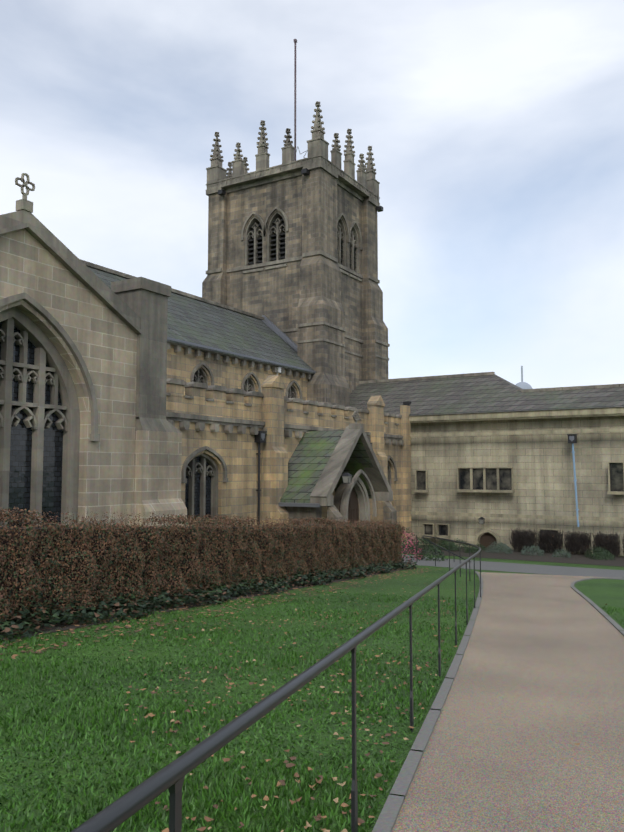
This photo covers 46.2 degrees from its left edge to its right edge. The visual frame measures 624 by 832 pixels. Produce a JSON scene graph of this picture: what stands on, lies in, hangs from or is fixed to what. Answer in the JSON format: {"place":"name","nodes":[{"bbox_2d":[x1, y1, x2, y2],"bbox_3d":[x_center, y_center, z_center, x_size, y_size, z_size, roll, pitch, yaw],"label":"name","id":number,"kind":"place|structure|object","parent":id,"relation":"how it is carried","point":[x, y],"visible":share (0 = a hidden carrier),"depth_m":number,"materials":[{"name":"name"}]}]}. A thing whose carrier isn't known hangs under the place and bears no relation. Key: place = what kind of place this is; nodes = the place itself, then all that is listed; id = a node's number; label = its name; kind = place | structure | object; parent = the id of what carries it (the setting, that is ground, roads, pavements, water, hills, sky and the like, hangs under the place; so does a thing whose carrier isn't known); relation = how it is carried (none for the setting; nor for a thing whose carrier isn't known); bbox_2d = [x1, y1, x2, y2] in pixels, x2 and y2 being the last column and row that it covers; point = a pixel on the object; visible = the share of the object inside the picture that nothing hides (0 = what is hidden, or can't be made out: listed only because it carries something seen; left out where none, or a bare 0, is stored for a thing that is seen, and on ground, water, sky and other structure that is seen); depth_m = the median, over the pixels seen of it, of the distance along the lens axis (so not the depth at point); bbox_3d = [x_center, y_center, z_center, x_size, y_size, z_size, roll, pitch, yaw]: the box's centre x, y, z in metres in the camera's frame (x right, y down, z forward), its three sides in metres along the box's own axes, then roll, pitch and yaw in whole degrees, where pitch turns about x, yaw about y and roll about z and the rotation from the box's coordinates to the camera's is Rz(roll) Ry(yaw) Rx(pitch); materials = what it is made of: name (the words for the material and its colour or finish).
{"place":"outdoors","nodes":[
{"label":"outdoors","id":0,"kind":"place"},
{"bbox_2d":[218,168,382,211],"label":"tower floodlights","id":1,"kind":"object","parent":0,"point":[304,172],"visible":1,"depth_m":51.98,"materials":[{"name":"black metal"}]},
{"bbox_2d":[0,545,623,831],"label":"ground","id":2,"kind":"structure","parent":0,"point":[600,593],"depth_m":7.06,"materials":[{"name":"green plant"}]},
{"bbox_2d":[0,228,136,525],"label":"gable wall","id":3,"kind":"structure","parent":2,"relation":"on","point":[102,335],"depth_m":17.88,"materials":[{"name":"beige stone"}]},
{"bbox_2d":[0,292,99,526],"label":"window tracery","id":4,"kind":"object","parent":3,"relation":"in","point":[59,377],"visible":0.94,"depth_m":16.98,"materials":[{"name":"grey stone"}]},
{"bbox_2d":[0,322,62,526],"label":"window glass","id":5,"kind":"object","parent":4,"relation":"in","point":[20,465],"depth_m":16.97,"materials":[{"name":"grey glass"}]},
{"bbox_2d":[0,173,180,432],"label":"transept trim","id":6,"kind":"structure","parent":3,"relation":"attached to","point":[138,306],"depth_m":19.31,"materials":[{"name":"grey stone"}]},
{"bbox_2d":[134,430,186,526],"bbox_3d":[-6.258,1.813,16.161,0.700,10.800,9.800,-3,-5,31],"label":"buttress","id":7,"kind":"object","parent":3,"relation":"attached to","point":[158,463],"visible":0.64,"depth_m":19.37,"materials":[{"name":"grey stone"}]},
{"bbox_2d":[0,506,404,625],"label":"beech hedge","id":8,"kind":"object","parent":2,"relation":"on","point":[43,567],"visible":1,"depth_m":12.72,"materials":[{"name":"brown plant"}]},
{"bbox_2d":[0,558,440,660],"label":"hedge foot plants","id":9,"kind":"object","parent":2,"relation":"on","point":[232,592],"visible":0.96,"depth_m":12.34,"materials":[{"name":"green plant"}]},
{"bbox_2d":[167,345,307,399],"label":"clerestory wall","id":10,"kind":"structure","parent":2,"relation":"on","point":[227,375],"depth_m":39.19,"materials":[{"name":"beige stone"}]},
{"bbox_2d":[87,266,314,373],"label":"nave roof","id":11,"kind":"structure","parent":10,"relation":"on","point":[198,322],"depth_m":42.24,"materials":[{"name":"grey stone"}]},
{"bbox_2d":[80,259,263,319],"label":"nave ridge tiles","id":12,"kind":"object","parent":11,"relation":"on","point":[105,269],"visible":0.44,"depth_m":43.14,"materials":[{"name":"grey stone"}]},
{"bbox_2d":[260,315,296,351],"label":"roof flashing","id":13,"kind":"object","parent":11,"relation":"on","point":[279,332],"visible":0.43,"depth_m":49.34,"materials":[{"name":"grey metal"}]},
{"bbox_2d":[167,341,313,398],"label":"clerestory trim","id":14,"kind":"structure","parent":10,"relation":"attached to","point":[290,392],"depth_m":40.65,"materials":[{"name":"beige stone"}]},
{"bbox_2d":[167,337,315,372],"bbox_3d":[-8.217,-3.874,33.091,0.240,0.120,34.400,-3,-5,31],"label":"gutter","id":15,"kind":"object","parent":10,"relation":"attached to","point":[212,348],"depth_m":39.66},
{"bbox_2d":[71,535,480,831],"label":"handrail","id":16,"kind":"object","parent":2,"relation":"on","point":[170,777],"visible":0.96,"depth_m":2.34,"materials":[{"name":"grey metal"}]},
{"bbox_2d":[166,395,401,544],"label":"aisle wall","id":17,"kind":"structure","parent":2,"relation":"on","point":[237,491],"depth_m":31.32,"materials":[{"name":"beige stone"}]},
{"bbox_2d":[185,456,210,517],"bbox_3d":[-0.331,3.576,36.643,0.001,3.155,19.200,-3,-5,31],"label":"window glass","id":18,"kind":"object","parent":17,"relation":"in","point":[197,494],"depth_m":29.56,"materials":[{"name":"black glass"}]},
{"bbox_2d":[166,383,400,424],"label":"aisle merlons","id":19,"kind":"object","parent":17,"relation":"on","point":[204,393],"visible":0.48,"depth_m":32.30,"materials":[{"name":"beige stone"}]},
{"bbox_2d":[166,378,403,518],"bbox_3d":[-1.183,2.046,34.663,0.730,5.910,27.310,-3,-5,31],"label":"stone moulding","id":20,"kind":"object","parent":17,"relation":"attached to","point":[185,420],"depth_m":30.13,"materials":[{"name":"beige stone"}]},
{"bbox_2d":[254,431,371,523],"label":"downpipes","id":21,"kind":"object","parent":17,"relation":"attached to","point":[258,439],"visible":0.44,"depth_m":32.22,"materials":[{"name":"black metal"}]},
{"bbox_2d":[261,375,411,544],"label":"buttresses","id":22,"kind":"structure","parent":17,"relation":"attached to","point":[274,468],"depth_m":33.13,"materials":[{"name":"beige stone"}]},
{"bbox_2d":[202,255,387,406],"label":"lower tower stages","id":23,"kind":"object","parent":2,"relation":"on","point":[307,290],"visible":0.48,"depth_m":49.85,"materials":[{"name":"beige stone"}]},
{"bbox_2d":[252,217,284,264],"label":"louvers","id":24,"kind":"object","parent":23,"relation":"on","point":[281,245],"depth_m":51.58,"materials":[{"name":"black wood"}]},
{"bbox_2d":[208,168,377,283],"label":"tower belfry wall","id":25,"kind":"structure","parent":23,"relation":"on","point":[314,204],"depth_m":51.44,"materials":[{"name":"beige stone"}]},
{"bbox_2d":[294,39,296,160],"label":"flagpole","id":26,"kind":"object","parent":23,"relation":"on","point":[295,41],"visible":0.85,"depth_m":55.03,"materials":[{"name":"grey metal"}]},
{"bbox_2d":[206,101,389,360],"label":"tower stone trim","id":27,"kind":"structure","parent":23,"relation":"attached to","point":[362,188],"depth_m":51.44,"materials":[{"name":"grey stone"}]},
{"bbox_2d":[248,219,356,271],"bbox_3d":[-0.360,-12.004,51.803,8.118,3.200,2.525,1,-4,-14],"label":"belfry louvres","id":28,"kind":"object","parent":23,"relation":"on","point":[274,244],"visible":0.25,"depth_m":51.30,"materials":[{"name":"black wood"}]},
{"bbox_2d":[284,484,396,526],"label":"porch walls","id":29,"kind":"structure","parent":2,"relation":"on","point":[389,512],"depth_m":32.42,"materials":[{"name":"beige stone"}]},
{"bbox_2d":[280,430,373,502],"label":"porch roof","id":30,"kind":"structure","parent":29,"relation":"on","point":[310,457],"depth_m":34.33,"materials":[{"name":"green stone"}]},
{"bbox_2d":[278,502,319,506],"bbox_3d":[-0.872,3.896,32.131,2.780,0.160,0.160,-3,-5,31],"label":"porch gutter","id":31,"kind":"object","parent":30,"relation":"attached to","point":[300,504],"visible":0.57,"depth_m":31.84,"materials":[{"name":"grey metal"}]},
{"bbox_2d":[341,473,352,483],"bbox_3d":[1.490,2.758,32.479,0.561,0.478,0.422,-3,-5,31],"label":"porch lantern","id":32,"kind":"object","parent":29,"relation":"attached to","point":[345,479],"depth_m":32.35,"materials":[{"name":"white glass"}]},
{"bbox_2d":[339,488,358,524],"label":"porch doors","id":33,"kind":"structure","parent":29,"relation":"in","point":[353,509],"depth_m":34.74,"materials":[{"name":"brown wood"}]},
{"bbox_2d":[310,409,392,525],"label":"porch trim","id":34,"kind":"structure","parent":29,"relation":"attached to","point":[375,478],"depth_m":34.15,"materials":[{"name":"grey stone"}]},
{"bbox_2d":[117,576,606,831],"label":"fallen leaves","id":35,"kind":"object","parent":2,"relation":"on","point":[317,818],"visible":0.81,"depth_m":5.85,"materials":[{"name":"brown plant"}]},
{"bbox_2d":[401,528,446,560],"bbox_3d":[4.064,5.148,29.366,2.672,1.366,1.732,-1,-4,14],"label":"pink shrub","id":36,"kind":"object","parent":2,"relation":"on","point":[422,557],"visible":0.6,"depth_m":29.24,"materials":[{"name":"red plant"}]},
{"bbox_2d":[372,571,482,831],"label":"kerb","id":37,"kind":"structure","parent":2,"relation":"on","point":[388,816],"depth_m":5.28,"materials":[{"name":"concrete"}]},
{"bbox_2d":[401,545,623,566],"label":"bed soil","id":38,"kind":"structure","parent":2,"relation":"on","point":[573,559],"depth_m":34.54,"materials":[{"name":"brown soil"}]},
{"bbox_2d":[406,536,615,559],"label":"bed shrubs","id":39,"kind":"object","parent":38,"relation":"on","point":[505,547],"visible":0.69,"depth_m":37.34,"materials":[{"name":"green plant"}]},
{"bbox_2d":[508,528,623,557],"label":"clipped hedges","id":40,"kind":"object","parent":38,"relation":"on","point":[552,541],"visible":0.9,"depth_m":39.39,"materials":[{"name":"black"}]},
{"bbox_2d":[411,415,623,555],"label":"building wall","id":41,"kind":"structure","parent":2,"relation":"on","point":[543,471],"depth_m":43.14,"materials":[{"name":"beige stone"}]},
{"bbox_2d":[478,517,484,523],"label":"wall lamp","id":42,"kind":"object","parent":41,"relation":"attached to","point":[481,521],"depth_m":43.14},
{"bbox_2d":[350,374,623,415],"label":"hall roof","id":43,"kind":"structure","parent":41,"relation":"on","point":[474,394],"depth_m":45.98,"materials":[{"name":"grey tile"}]},
{"bbox_2d":[359,372,623,391],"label":"song ridge tiles","id":44,"kind":"object","parent":43,"relation":"on","point":[493,373],"visible":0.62,"depth_m":48.24,"materials":[{"name":"grey tile"}]},
{"bbox_2d":[480,532,496,548],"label":"arched doorway","id":45,"kind":"structure","parent":41,"relation":"attached to","point":[486,538],"depth_m":43.61,"materials":[{"name":"brown wood"}]},
{"bbox_2d":[409,407,623,545],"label":"stone trim","id":46,"kind":"structure","parent":41,"relation":"attached to","point":[593,412],"depth_m":43.01,"materials":[{"name":"beige stone"}]},
{"bbox_2d":[425,466,623,534],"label":"window panes","id":47,"kind":"structure","parent":41,"relation":"in","point":[500,489],"depth_m":43.99,"materials":[{"name":"black glass"}]},
{"bbox_2d":[417,463,623,535],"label":"window frames","id":48,"kind":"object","parent":47,"relation":"in","point":[617,478],"visible":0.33,"depth_m":43.74,"materials":[{"name":"black metal"}]},
{"bbox_2d":[567,434,576,442],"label":"rainwater hopper","id":49,"kind":"object","parent":41,"relation":"attached to","point":[574,440],"visible":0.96,"depth_m":40.88,"materials":[{"name":"black metal"}]},
{"bbox_2d":[572,443,578,526],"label":"blue pipe","id":50,"kind":"object","parent":41,"relation":"attached to","point":[575,485],"visible":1,"depth_m":40.78,"materials":[{"name":"blue metal"}]},
{"bbox_2d":[516,366,532,388],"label":"rooftop dome","id":51,"kind":"structure","parent":2,"relation":"on","point":[523,385],"depth_m":314.39,"materials":[{"name":"grey metal"}]},
{"bbox_2d":[571,577,623,635],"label":"kerb","id":52,"kind":"structure","parent":2,"relation":"on","point":[618,627],"depth_m":14.93,"materials":[{"name":"concrete"}]},
{"bbox_2d":[0,0,623,388],"label":"sky","id":53,"kind":"structure","parent":0,"point":[494,129],"materials":[{"name":"white"}]},
{"bbox_2d":[392,572,623,831],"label":"ramp path","id":54,"kind":"structure","parent":0,"point":[536,692],"depth_m":5.98,"materials":[{"name":"grey concrete"}]},
{"bbox_2d":[403,557,623,579],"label":"cross path","id":55,"kind":"structure","parent":0,"point":[537,569],"depth_m":26.37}
]}

